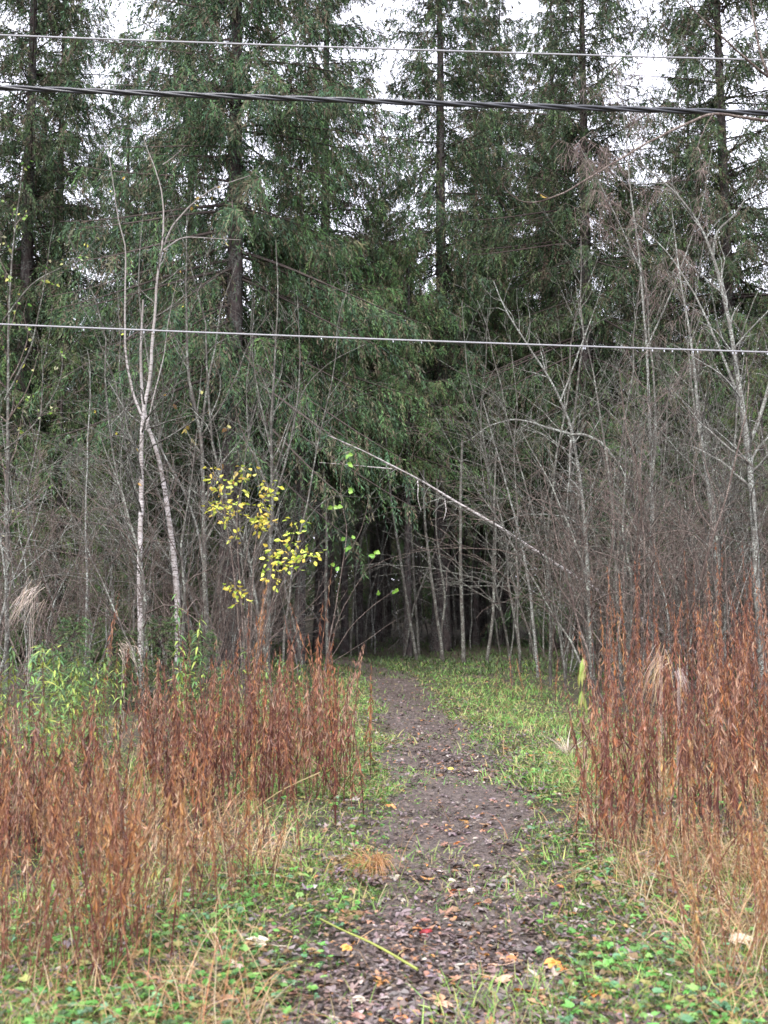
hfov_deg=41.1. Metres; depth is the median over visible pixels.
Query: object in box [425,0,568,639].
spruce
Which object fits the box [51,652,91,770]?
green weed
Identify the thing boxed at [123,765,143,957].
dead fireweed
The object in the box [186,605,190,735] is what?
dead fireweed
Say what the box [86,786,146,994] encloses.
dead fireweed
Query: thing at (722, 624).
bare shrub
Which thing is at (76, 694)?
green weed
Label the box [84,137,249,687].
birch
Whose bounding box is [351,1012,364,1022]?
fallen leaf
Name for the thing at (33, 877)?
dead fireweed
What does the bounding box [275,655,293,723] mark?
green weed
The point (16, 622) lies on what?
bare sapling
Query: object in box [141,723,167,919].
dead fireweed
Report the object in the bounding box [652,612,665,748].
dead fireweed
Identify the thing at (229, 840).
dead fireweed
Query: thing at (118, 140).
spruce
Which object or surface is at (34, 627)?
bare shrub
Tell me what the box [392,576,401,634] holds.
slim trunk
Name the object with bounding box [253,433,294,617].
spruce
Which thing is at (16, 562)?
bare shrub
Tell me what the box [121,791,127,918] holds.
dead fireweed
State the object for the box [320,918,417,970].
fallen stalk
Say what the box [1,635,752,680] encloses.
mossy undergrowth
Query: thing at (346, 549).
leafy sapling
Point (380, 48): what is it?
power line
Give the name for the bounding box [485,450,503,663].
slim trunk
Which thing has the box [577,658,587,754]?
drooping plant
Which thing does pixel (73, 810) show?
dead fireweed
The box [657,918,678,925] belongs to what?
fallen leaf
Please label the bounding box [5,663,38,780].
green weed
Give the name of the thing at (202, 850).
dead fireweed
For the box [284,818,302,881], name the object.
dead fireweed
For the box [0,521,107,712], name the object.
bare shrub
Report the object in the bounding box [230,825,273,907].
dead fireweed
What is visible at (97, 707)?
green weed
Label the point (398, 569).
slim trunk
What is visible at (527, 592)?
spruce
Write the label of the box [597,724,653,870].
dead fireweed
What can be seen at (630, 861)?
dry grass
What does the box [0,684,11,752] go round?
green weed
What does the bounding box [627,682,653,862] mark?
dead fireweed
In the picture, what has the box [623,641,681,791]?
grass sheaf
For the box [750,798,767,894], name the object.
dead fireweed
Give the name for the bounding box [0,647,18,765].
green weed
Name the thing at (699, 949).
dead fireweed
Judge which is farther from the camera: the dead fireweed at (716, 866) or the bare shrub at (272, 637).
the bare shrub at (272, 637)
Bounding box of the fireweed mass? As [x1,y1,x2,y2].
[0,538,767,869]
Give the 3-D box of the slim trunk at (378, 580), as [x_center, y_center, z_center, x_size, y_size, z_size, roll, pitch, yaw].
[0.060,1.050,28.527,1.611,5.616,0.726,-1,-5,16]
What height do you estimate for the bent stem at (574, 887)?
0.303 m
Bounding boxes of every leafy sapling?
[0,156,101,711]
[319,453,398,726]
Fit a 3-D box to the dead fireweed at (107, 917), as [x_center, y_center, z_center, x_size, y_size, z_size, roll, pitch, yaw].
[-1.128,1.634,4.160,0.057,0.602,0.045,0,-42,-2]
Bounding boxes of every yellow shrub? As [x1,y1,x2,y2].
[201,464,283,719]
[223,517,321,741]
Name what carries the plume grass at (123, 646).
on the ground at (576, 690)
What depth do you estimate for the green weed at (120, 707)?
9.33 m
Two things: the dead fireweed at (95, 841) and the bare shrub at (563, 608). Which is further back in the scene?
the bare shrub at (563, 608)
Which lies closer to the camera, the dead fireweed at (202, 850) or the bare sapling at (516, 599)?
the dead fireweed at (202, 850)
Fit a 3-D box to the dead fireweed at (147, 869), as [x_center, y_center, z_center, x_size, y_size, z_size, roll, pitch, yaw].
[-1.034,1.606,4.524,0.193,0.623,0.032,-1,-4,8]
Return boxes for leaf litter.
[0,671,767,1023]
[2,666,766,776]
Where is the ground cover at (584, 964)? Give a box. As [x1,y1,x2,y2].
[0,670,767,1023]
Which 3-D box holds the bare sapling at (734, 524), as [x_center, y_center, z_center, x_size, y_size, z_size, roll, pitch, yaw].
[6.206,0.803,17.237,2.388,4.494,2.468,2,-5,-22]
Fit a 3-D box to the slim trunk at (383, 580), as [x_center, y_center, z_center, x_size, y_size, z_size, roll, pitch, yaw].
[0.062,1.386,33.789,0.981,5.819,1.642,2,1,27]
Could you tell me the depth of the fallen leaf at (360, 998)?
4.03 m
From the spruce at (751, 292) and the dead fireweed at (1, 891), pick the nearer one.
the dead fireweed at (1, 891)
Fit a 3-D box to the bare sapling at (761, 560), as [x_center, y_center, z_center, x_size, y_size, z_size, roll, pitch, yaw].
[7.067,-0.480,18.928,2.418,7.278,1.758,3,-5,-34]
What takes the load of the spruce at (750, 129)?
on the ground at (576, 690)
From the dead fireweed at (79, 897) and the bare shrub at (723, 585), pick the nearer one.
the dead fireweed at (79, 897)
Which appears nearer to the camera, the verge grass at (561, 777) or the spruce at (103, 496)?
the verge grass at (561, 777)
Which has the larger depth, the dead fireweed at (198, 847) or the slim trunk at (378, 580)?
the slim trunk at (378, 580)
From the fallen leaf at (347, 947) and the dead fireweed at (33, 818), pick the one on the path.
the fallen leaf at (347, 947)
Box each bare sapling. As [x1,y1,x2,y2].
[0,201,254,674]
[0,235,224,694]
[0,304,133,683]
[0,418,137,695]
[0,531,44,681]
[2,452,95,663]
[4,359,171,660]
[24,358,183,683]
[36,246,306,686]
[37,446,137,661]
[41,330,252,685]
[42,428,196,684]
[50,290,225,690]
[68,481,207,689]
[73,511,200,683]
[89,464,161,671]
[92,452,211,660]
[116,205,334,696]
[129,456,250,633]
[134,358,310,629]
[166,272,401,676]
[174,302,272,661]
[189,367,296,684]
[195,510,293,672]
[196,386,316,692]
[205,248,321,679]
[213,502,289,660]
[215,496,316,677]
[229,265,413,678]
[245,497,374,661]
[260,536,337,678]
[333,288,574,686]
[414,292,608,658]
[420,377,571,658]
[425,262,588,692]
[437,304,576,674]
[465,244,659,685]
[488,279,580,653]
[493,323,628,651]
[493,418,643,656]
[495,196,670,680]
[496,532,575,657]
[498,370,597,677]
[529,342,671,616]
[529,396,621,674]
[530,174,717,686]
[533,457,613,659]
[534,370,618,570]
[541,490,624,654]
[543,240,721,691]
[551,357,668,678]
[552,522,616,633]
[554,378,678,640]
[556,489,646,657]
[559,424,676,580]
[567,350,751,680]
[571,349,671,636]
[578,399,704,682]
[581,284,733,682]
[593,382,679,646]
[595,396,689,675]
[596,253,767,556]
[599,374,767,693]
[602,396,681,654]
[606,434,746,697]
[611,330,763,695]
[613,419,765,685]
[620,294,749,651]
[620,454,701,647]
[628,332,758,674]
[631,266,767,694]
[631,422,767,591]
[635,191,767,704]
[638,408,767,687]
[650,406,738,604]
[661,328,767,636]
[662,386,767,685]
[675,436,767,620]
[681,356,759,522]
[689,236,767,479]
[695,366,767,516]
[696,297,767,679]
[704,391,767,586]
[705,476,767,685]
[712,433,767,688]
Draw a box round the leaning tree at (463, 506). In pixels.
[319,435,700,656]
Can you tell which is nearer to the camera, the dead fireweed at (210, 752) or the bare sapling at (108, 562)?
the dead fireweed at (210, 752)
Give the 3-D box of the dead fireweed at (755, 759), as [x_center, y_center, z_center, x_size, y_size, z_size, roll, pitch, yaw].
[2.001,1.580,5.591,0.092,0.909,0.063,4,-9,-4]
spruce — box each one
[0,0,140,643]
[0,0,185,661]
[0,45,66,435]
[0,181,64,531]
[0,261,71,662]
[0,292,120,670]
[3,285,96,639]
[17,0,436,670]
[33,613,113,718]
[61,344,157,640]
[62,403,163,666]
[70,32,172,623]
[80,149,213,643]
[90,0,288,648]
[91,255,255,663]
[100,627,150,711]
[118,287,277,647]
[126,614,192,717]
[160,448,259,636]
[171,627,231,722]
[183,62,432,664]
[199,0,439,654]
[210,434,294,634]
[241,143,338,639]
[243,483,292,625]
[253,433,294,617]
[254,486,295,620]
[272,296,399,633]
[274,232,424,654]
[283,493,351,627]
[283,519,367,621]
[305,201,431,631]
[305,233,454,647]
[305,517,470,623]
[309,475,396,632]
[312,157,452,637]
[315,264,453,641]
[328,225,519,657]
[331,263,435,628]
[335,536,403,621]
[336,0,559,652]
[353,500,432,628]
[381,262,530,639]
[391,512,454,625]
[392,530,490,619]
[401,305,487,628]
[403,1,534,636]
[412,265,561,644]
[420,495,575,634]
[420,498,490,629]
[422,526,518,617]
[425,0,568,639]
[425,515,534,622]
[427,235,579,645]
[427,524,517,625]
[432,0,731,654]
[433,506,535,622]
[455,526,540,619]
[468,500,537,620]
[470,0,636,642]
[478,295,612,651]
[480,129,603,639]
[512,352,575,619]
[561,0,767,654]
[567,229,674,637]
[567,460,624,643]
[568,166,683,632]
[578,383,697,658]
[622,22,750,630]
[637,214,684,351]
[657,311,757,659]
[670,321,722,627]
[691,316,767,672]
[713,248,767,407]
[728,5,767,420]
[746,285,767,515]
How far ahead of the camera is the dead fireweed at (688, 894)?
4.70 m
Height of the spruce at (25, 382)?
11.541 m
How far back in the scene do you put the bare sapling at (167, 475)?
16.97 m
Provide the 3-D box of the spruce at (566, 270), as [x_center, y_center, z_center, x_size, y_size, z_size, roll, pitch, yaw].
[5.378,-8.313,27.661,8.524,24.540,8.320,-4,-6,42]
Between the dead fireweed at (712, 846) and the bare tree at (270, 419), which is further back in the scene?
the bare tree at (270, 419)
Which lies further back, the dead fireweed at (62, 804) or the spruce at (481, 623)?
the spruce at (481, 623)
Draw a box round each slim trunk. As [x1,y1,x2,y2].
[311,494,340,635]
[321,471,333,669]
[331,486,367,644]
[349,402,418,656]
[354,411,402,656]
[354,486,375,653]
[359,478,403,648]
[361,501,427,652]
[363,518,396,624]
[364,427,428,653]
[365,487,401,640]
[367,525,375,638]
[374,519,395,635]
[378,518,393,641]
[384,425,417,659]
[387,480,416,612]
[390,523,432,623]
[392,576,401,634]
[395,488,416,645]
[396,519,421,642]
[401,526,428,638]
[403,432,489,657]
[410,436,420,657]
[411,516,432,592]
[418,470,444,660]
[418,499,432,625]
[435,480,445,659]
[446,440,473,663]
[450,436,479,647]
[458,536,472,643]
[468,514,487,638]
[468,525,486,635]
[469,470,491,648]
[469,503,491,627]
[478,509,503,643]
[484,459,500,651]
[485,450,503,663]
[502,476,525,643]
[508,538,521,643]
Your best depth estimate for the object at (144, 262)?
31.37 m
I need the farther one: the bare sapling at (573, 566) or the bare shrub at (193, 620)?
the bare sapling at (573, 566)
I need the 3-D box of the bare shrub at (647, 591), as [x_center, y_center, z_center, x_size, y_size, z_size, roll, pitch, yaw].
[3.354,0.887,15.649,2.615,4.078,3.577,-4,-6,41]
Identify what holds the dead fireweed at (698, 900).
on the ground at (576, 690)
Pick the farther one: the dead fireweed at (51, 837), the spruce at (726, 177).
the spruce at (726, 177)
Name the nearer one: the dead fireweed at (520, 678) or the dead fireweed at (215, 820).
the dead fireweed at (215, 820)
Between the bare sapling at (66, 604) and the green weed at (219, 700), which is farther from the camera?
the bare sapling at (66, 604)
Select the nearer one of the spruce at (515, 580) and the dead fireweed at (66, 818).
the dead fireweed at (66, 818)
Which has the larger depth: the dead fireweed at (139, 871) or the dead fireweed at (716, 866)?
the dead fireweed at (716, 866)
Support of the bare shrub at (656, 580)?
on the ground at (576, 690)
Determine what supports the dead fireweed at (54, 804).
on the ground at (576, 690)
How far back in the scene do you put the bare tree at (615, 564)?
16.21 m
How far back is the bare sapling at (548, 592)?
16.36 m
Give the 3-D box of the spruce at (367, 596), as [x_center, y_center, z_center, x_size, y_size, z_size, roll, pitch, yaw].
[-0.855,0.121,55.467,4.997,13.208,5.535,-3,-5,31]
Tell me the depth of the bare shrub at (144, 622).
13.05 m
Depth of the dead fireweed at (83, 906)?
4.17 m
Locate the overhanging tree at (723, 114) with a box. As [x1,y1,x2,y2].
[502,0,767,202]
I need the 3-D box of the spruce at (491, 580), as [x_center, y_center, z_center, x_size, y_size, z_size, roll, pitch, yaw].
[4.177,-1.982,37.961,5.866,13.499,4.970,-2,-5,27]
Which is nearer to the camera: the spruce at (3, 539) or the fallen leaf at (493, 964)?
the fallen leaf at (493, 964)
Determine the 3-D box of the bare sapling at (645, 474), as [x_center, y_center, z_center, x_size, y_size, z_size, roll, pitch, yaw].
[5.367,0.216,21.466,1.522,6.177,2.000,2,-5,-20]
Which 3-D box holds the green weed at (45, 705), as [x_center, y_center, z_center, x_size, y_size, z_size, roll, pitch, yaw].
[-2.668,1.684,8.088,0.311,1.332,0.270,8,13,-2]
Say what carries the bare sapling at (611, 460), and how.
on the ground at (576, 690)
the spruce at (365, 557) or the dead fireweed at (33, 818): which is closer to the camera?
the dead fireweed at (33, 818)
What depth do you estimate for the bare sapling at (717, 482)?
16.36 m
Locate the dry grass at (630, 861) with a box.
[0,689,767,1023]
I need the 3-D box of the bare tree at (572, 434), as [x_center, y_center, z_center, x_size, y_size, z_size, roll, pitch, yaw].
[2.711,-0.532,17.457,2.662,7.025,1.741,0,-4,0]
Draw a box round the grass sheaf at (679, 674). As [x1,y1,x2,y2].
[675,665,688,789]
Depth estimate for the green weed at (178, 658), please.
11.56 m
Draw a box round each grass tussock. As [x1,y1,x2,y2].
[307,843,409,885]
[536,727,591,753]
[671,895,767,963]
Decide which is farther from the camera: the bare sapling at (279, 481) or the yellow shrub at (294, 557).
the bare sapling at (279, 481)
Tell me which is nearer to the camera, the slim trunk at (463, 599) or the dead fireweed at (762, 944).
the dead fireweed at (762, 944)
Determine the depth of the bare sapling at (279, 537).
19.21 m
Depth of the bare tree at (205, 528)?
16.17 m
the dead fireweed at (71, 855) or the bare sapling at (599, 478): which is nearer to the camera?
the dead fireweed at (71, 855)
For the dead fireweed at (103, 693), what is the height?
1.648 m
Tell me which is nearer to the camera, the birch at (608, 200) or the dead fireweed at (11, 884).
the dead fireweed at (11, 884)
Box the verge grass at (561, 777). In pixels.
[12,659,767,805]
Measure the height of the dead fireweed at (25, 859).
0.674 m
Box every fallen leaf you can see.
[247,935,286,945]
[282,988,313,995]
[340,944,351,950]
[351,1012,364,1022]
[352,995,373,1002]
[394,1004,407,1019]
[419,995,454,1007]
[420,929,432,936]
[483,960,516,968]
[492,974,511,987]
[505,951,516,961]
[512,988,544,990]
[544,958,561,967]
[584,990,601,997]
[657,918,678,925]
[712,933,752,944]
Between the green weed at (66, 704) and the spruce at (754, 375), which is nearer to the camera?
the green weed at (66, 704)
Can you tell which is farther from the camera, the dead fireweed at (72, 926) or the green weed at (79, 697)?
the green weed at (79, 697)
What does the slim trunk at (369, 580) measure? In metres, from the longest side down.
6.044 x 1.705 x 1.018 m
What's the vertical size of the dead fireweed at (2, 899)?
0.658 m
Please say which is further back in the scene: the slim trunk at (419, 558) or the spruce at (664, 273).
the spruce at (664, 273)
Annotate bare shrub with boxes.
[0,362,101,675]
[0,388,230,714]
[0,430,134,707]
[0,441,132,689]
[0,454,137,691]
[0,465,94,693]
[0,469,52,660]
[0,480,66,639]
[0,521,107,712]
[0,545,96,705]
[0,557,73,712]
[2,504,126,664]
[3,553,44,642]
[15,534,157,650]
[29,488,193,665]
[30,581,114,674]
[32,471,241,691]
[52,538,179,701]
[56,528,127,664]
[72,535,270,685]
[94,508,297,694]
[102,509,216,673]
[125,528,216,661]
[128,527,255,668]
[143,532,211,656]
[152,553,300,692]
[162,497,281,658]
[185,504,321,684]
[189,539,343,700]
[208,560,278,673]
[245,544,303,661]
[371,386,681,707]
[479,437,724,705]
[489,439,704,692]
[489,494,610,672]
[497,521,580,660]
[500,454,716,707]
[512,475,691,678]
[523,321,767,717]
[523,539,626,661]
[526,517,643,670]
[528,533,645,660]
[545,517,717,664]
[546,500,767,672]
[550,514,665,680]
[555,505,654,661]
[555,508,625,658]
[560,502,709,682]
[570,509,676,675]
[575,498,753,712]
[584,505,729,655]
[585,465,767,703]
[588,471,761,698]
[590,494,730,671]
[612,430,765,692]
[628,470,767,705]
[629,503,767,682]
[643,440,767,705]
[647,440,766,683]
[647,524,708,658]
[654,481,767,680]
[654,535,767,694]
[656,528,753,649]
[657,533,767,673]
[669,438,767,644]
[678,487,758,648]
[689,450,767,668]
[698,503,762,606]
[709,539,767,674]
[710,561,767,666]
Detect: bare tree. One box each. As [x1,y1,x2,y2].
[68,351,99,701]
[108,380,209,678]
[147,191,272,691]
[244,250,365,687]
[468,269,631,684]
[483,402,590,677]
[570,280,657,696]
[617,146,767,707]
[642,198,756,663]
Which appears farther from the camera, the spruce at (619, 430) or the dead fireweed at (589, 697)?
the spruce at (619, 430)
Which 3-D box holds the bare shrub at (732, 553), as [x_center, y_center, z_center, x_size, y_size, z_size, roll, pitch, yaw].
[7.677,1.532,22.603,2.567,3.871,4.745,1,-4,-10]
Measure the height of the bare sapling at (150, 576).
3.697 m
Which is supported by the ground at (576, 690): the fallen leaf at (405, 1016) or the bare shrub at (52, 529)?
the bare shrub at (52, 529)
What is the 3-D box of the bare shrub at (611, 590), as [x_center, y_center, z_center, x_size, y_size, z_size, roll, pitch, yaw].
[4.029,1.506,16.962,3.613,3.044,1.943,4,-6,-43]
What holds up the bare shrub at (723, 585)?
on the ground at (576, 690)
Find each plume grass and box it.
[6,576,44,740]
[118,637,142,739]
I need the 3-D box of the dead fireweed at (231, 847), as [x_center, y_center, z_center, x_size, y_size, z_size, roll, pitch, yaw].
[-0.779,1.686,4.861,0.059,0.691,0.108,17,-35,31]
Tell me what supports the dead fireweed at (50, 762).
on the ground at (576, 690)
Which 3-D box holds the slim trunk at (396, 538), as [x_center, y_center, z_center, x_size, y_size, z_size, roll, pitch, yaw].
[0.333,0.714,24.604,0.958,5.702,0.295,-2,-5,24]
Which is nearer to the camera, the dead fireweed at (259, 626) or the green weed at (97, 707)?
the green weed at (97, 707)
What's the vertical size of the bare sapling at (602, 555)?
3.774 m
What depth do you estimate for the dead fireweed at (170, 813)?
4.90 m
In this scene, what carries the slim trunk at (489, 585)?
on the ground at (576, 690)
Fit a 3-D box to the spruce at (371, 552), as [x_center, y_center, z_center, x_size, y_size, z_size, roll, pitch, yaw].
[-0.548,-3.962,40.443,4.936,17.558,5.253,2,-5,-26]
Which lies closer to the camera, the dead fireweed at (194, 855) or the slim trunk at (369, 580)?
the dead fireweed at (194, 855)
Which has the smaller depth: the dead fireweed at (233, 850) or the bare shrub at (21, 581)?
the dead fireweed at (233, 850)
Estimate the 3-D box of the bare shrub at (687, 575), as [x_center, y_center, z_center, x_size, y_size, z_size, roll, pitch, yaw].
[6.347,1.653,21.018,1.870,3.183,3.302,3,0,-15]
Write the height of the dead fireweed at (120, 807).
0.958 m
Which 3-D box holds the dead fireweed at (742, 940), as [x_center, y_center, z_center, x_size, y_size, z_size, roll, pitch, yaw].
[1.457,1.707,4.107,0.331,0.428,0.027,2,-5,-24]
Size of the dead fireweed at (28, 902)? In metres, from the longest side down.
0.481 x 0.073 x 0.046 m
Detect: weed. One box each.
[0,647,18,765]
[0,675,13,745]
[0,677,6,737]
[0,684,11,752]
[0,692,13,758]
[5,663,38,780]
[10,646,47,785]
[17,645,42,772]
[29,645,60,770]
[34,640,50,749]
[35,672,56,765]
[36,665,57,771]
[45,646,71,748]
[48,666,71,777]
[49,645,71,767]
[50,680,69,784]
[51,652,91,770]
[59,663,82,773]
[60,669,75,728]
[64,662,82,778]
[66,680,80,741]
[66,683,85,759]
[67,658,83,743]
[68,652,86,747]
[69,664,87,742]
[71,667,81,725]
[72,666,86,730]
[74,648,111,780]
[77,675,116,757]
[78,666,89,733]
[82,657,94,725]
[85,662,104,752]
[88,653,111,743]
[98,658,119,752]
[109,661,128,763]
[166,594,189,712]
[179,658,190,723]
[187,615,205,732]
[196,655,210,718]
[210,665,224,740]
[233,648,247,737]
[257,662,270,751]
[267,671,305,729]
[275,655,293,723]
[277,662,286,730]
[291,665,306,729]
[292,663,327,724]
[522,658,527,692]
[531,663,536,700]
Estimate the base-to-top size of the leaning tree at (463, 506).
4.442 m
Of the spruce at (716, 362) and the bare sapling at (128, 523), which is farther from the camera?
the spruce at (716, 362)
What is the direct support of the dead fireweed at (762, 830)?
on the ground at (576, 690)
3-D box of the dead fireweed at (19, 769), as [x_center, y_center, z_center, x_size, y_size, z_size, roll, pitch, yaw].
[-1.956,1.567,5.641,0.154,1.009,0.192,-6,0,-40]
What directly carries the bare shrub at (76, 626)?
on the ground at (576, 690)
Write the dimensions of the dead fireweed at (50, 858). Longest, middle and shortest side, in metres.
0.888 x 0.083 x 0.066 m
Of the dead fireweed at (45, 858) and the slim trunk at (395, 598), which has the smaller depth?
the dead fireweed at (45, 858)
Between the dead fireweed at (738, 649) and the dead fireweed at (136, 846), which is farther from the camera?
the dead fireweed at (738, 649)
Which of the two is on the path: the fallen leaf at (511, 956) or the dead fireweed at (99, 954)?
the fallen leaf at (511, 956)
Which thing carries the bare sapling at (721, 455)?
on the ground at (576, 690)
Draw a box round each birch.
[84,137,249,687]
[136,300,181,673]
[546,46,759,675]
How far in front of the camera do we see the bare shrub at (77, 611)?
20.97 m
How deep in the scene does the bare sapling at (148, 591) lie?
17.23 m
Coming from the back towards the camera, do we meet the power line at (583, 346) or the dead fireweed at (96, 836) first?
the power line at (583, 346)
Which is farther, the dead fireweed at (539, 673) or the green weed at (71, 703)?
the dead fireweed at (539, 673)
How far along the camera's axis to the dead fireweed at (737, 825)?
5.14 m
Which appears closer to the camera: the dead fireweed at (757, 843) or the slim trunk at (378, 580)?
the dead fireweed at (757, 843)
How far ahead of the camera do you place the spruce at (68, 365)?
22.01 m
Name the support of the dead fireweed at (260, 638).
on the ground at (576, 690)
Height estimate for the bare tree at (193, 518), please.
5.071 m
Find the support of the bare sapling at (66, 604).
on the ground at (576, 690)
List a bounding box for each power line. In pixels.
[0,34,767,60]
[0,323,767,354]
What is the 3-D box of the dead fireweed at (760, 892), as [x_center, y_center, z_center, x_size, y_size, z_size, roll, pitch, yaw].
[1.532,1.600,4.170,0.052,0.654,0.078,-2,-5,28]
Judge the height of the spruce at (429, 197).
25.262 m
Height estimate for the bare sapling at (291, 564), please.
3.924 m
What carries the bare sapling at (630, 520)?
on the ground at (576, 690)
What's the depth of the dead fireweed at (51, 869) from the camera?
4.69 m
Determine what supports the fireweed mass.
on the ground at (576, 690)
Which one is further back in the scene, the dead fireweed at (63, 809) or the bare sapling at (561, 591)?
the bare sapling at (561, 591)
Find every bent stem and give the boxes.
[141,806,222,867]
[217,772,319,837]
[274,824,292,892]
[547,924,576,973]
[570,861,593,913]
[602,820,631,869]
[645,870,742,896]
[654,670,664,779]
[701,825,745,902]
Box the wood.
[272,480,580,618]
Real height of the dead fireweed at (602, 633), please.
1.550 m
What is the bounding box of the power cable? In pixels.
[0,85,767,115]
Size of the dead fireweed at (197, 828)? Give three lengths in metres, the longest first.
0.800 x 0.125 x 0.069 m
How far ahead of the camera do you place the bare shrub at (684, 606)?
20.64 m
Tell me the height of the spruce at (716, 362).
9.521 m
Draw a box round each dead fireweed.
[0,745,12,974]
[0,753,22,871]
[0,759,11,860]
[0,783,10,887]
[0,799,4,860]
[0,800,18,982]
[0,816,8,957]
[0,844,15,978]
[0,861,3,936]
[0,881,6,943]
[0,927,14,980]
[2,907,47,986]
[3,692,60,865]
[3,800,9,970]
[4,707,56,881]
[8,747,36,883]
[10,772,57,871]
[10,784,31,862]
[10,786,101,971]
[11,750,91,951]
[13,827,45,931]
[14,888,20,986]
[15,778,20,865]
[15,876,39,963]
[16,715,30,886]
[19,797,41,969]
[19,811,24,867]
[19,842,24,933]
[20,818,33,973]
[22,766,84,970]
[24,869,42,995]
[25,767,39,880]
[25,834,31,929]
[25,868,36,974]
[26,765,124,960]
[28,697,62,859]
[28,775,57,878]
[28,815,42,870]
[30,782,65,993]
[33,779,53,951]
[37,805,50,940]
[38,808,54,973]
[39,807,79,984]
[40,837,82,984]
[41,726,55,874]
[41,774,93,969]
[41,778,52,971]
[42,795,65,935]
[43,769,62,873]
[43,861,79,965]
[45,767,60,881]
[47,768,55,881]
[47,789,80,929]
[48,885,57,964]
[49,722,79,853]
[50,748,95,931]
[50,756,69,878]
[51,764,59,867]
[51,767,76,934]
[52,857,79,979]
[53,769,74,919]
[54,806,113,970]
[57,765,69,874]
[58,874,63,989]
[59,863,141,980]
[59,901,68,988]
[60,710,84,868]
[60,750,75,864]
[60,819,69,992]
[61,730,94,894]
[64,752,126,915]
[67,792,79,912]
[68,798,72,888]
[69,765,80,858]
[71,839,86,982]
[71,877,76,945]
[72,771,102,975]
[76,774,87,934]
[79,815,106,975]
[82,879,88,927]
[83,762,100,870]
[83,791,103,915]
[84,766,112,969]
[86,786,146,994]
[86,907,99,987]
[87,797,101,986]
[88,781,95,974]
[88,844,114,973]
[89,779,166,977]
[89,798,112,948]
[91,773,109,1003]
[92,775,98,913]
[93,759,108,953]
[93,765,134,932]
[93,803,134,953]
[95,746,120,986]
[95,803,107,944]
[98,848,112,986]
[100,594,118,733]
[103,605,117,731]
[104,772,158,936]
[106,743,135,930]
[106,762,122,952]
[107,760,161,961]
[108,715,119,916]
[109,829,191,982]
[110,735,130,936]
[110,766,131,993]
[112,778,123,962]
[114,768,144,977]
[115,820,127,975]
[118,859,125,968]
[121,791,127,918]
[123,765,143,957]
[124,737,143,917]
[124,781,131,940]
[124,884,163,980]
[127,891,135,971]
[128,745,146,944]
[128,808,140,948]
[130,804,172,939]
[133,638,155,723]
[138,754,162,854]
[139,797,163,929]
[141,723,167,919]
[141,802,155,942]
[144,809,151,945]
[145,848,170,955]
[146,749,182,922]
[156,772,197,895]
[159,812,166,926]
[160,776,205,890]
[162,733,175,910]
[165,882,174,962]
[166,754,183,966]
[168,815,175,903]
[171,766,187,942]
[173,767,192,893]
[176,754,186,937]
[179,811,190,915]
[180,761,257,887]
[180,782,204,919]
[184,804,261,918]
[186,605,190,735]
[186,802,211,897]
[187,753,207,914]
[197,752,219,869]
[199,752,214,894]
[199,816,206,884]
[203,705,214,881]
[205,746,232,888]
[205,773,218,909]
[210,813,218,915]
[213,766,231,900]
[219,787,238,882]
[222,815,232,886]
[225,777,240,903]
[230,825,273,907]
[233,784,255,892]
[235,801,248,898]
[238,749,254,902]
[242,604,249,724]
[246,733,255,882]
[246,761,296,883]
[250,764,267,899]
[252,583,267,675]
[254,605,267,691]
[257,590,265,737]
[257,841,260,897]
[264,797,269,844]
[268,738,309,894]
[273,799,291,888]
[278,721,302,886]
[284,615,294,733]
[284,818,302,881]
[290,603,327,745]
[308,562,332,742]
[311,603,324,716]
[509,656,512,696]
[516,658,525,695]
[536,654,541,692]
[555,657,558,705]
[568,722,599,870]
[578,632,596,751]
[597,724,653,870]
[599,607,607,721]
[600,781,612,864]
[607,696,628,874]
[613,796,620,873]
[614,612,632,741]
[615,753,634,876]
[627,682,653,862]
[635,606,674,722]
[639,767,661,906]
[643,597,651,732]
[651,787,698,962]
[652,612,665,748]
[655,748,668,905]
[655,802,658,869]
[655,810,663,882]
[658,714,674,860]
[660,829,672,906]
[667,759,687,848]
[681,767,690,894]
[683,833,701,991]
[684,865,693,933]
[686,859,707,1000]
[687,739,695,882]
[689,722,698,872]
[691,805,702,966]
[698,775,716,904]
[700,812,707,887]
[700,813,724,894]
[702,608,719,727]
[702,774,730,972]
[705,737,762,885]
[708,811,715,888]
[711,761,767,924]
[712,785,725,887]
[712,810,722,908]
[712,834,727,935]
[719,918,732,985]
[724,897,766,983]
[725,738,760,888]
[725,807,749,948]
[728,594,751,772]
[729,579,750,751]
[729,751,739,903]
[731,910,741,983]
[735,895,767,995]
[739,602,749,750]
[740,721,759,881]
[746,791,760,964]
[746,862,767,927]
[747,733,757,881]
[749,781,753,905]
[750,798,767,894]
[750,889,766,965]
[751,865,767,936]
[752,800,763,893]
[752,858,765,912]
[753,823,766,978]
[755,767,767,873]
[755,831,766,877]
[755,854,767,889]
[757,773,767,885]
[758,910,767,983]
[759,770,767,802]
[763,857,767,959]
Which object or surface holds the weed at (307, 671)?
on the ground at (576, 690)
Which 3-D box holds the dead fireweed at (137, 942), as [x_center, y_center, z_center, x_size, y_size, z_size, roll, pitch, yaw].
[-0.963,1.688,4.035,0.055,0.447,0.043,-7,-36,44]
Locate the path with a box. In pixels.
[257,652,583,1023]
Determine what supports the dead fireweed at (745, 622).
on the ground at (576, 690)
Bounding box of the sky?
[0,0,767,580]
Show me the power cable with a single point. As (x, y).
(635, 109)
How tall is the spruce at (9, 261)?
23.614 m
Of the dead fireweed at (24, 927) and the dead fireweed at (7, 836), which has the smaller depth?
the dead fireweed at (24, 927)
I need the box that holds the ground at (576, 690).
[0,594,767,1023]
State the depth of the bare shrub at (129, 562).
15.80 m
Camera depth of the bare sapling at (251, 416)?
17.78 m

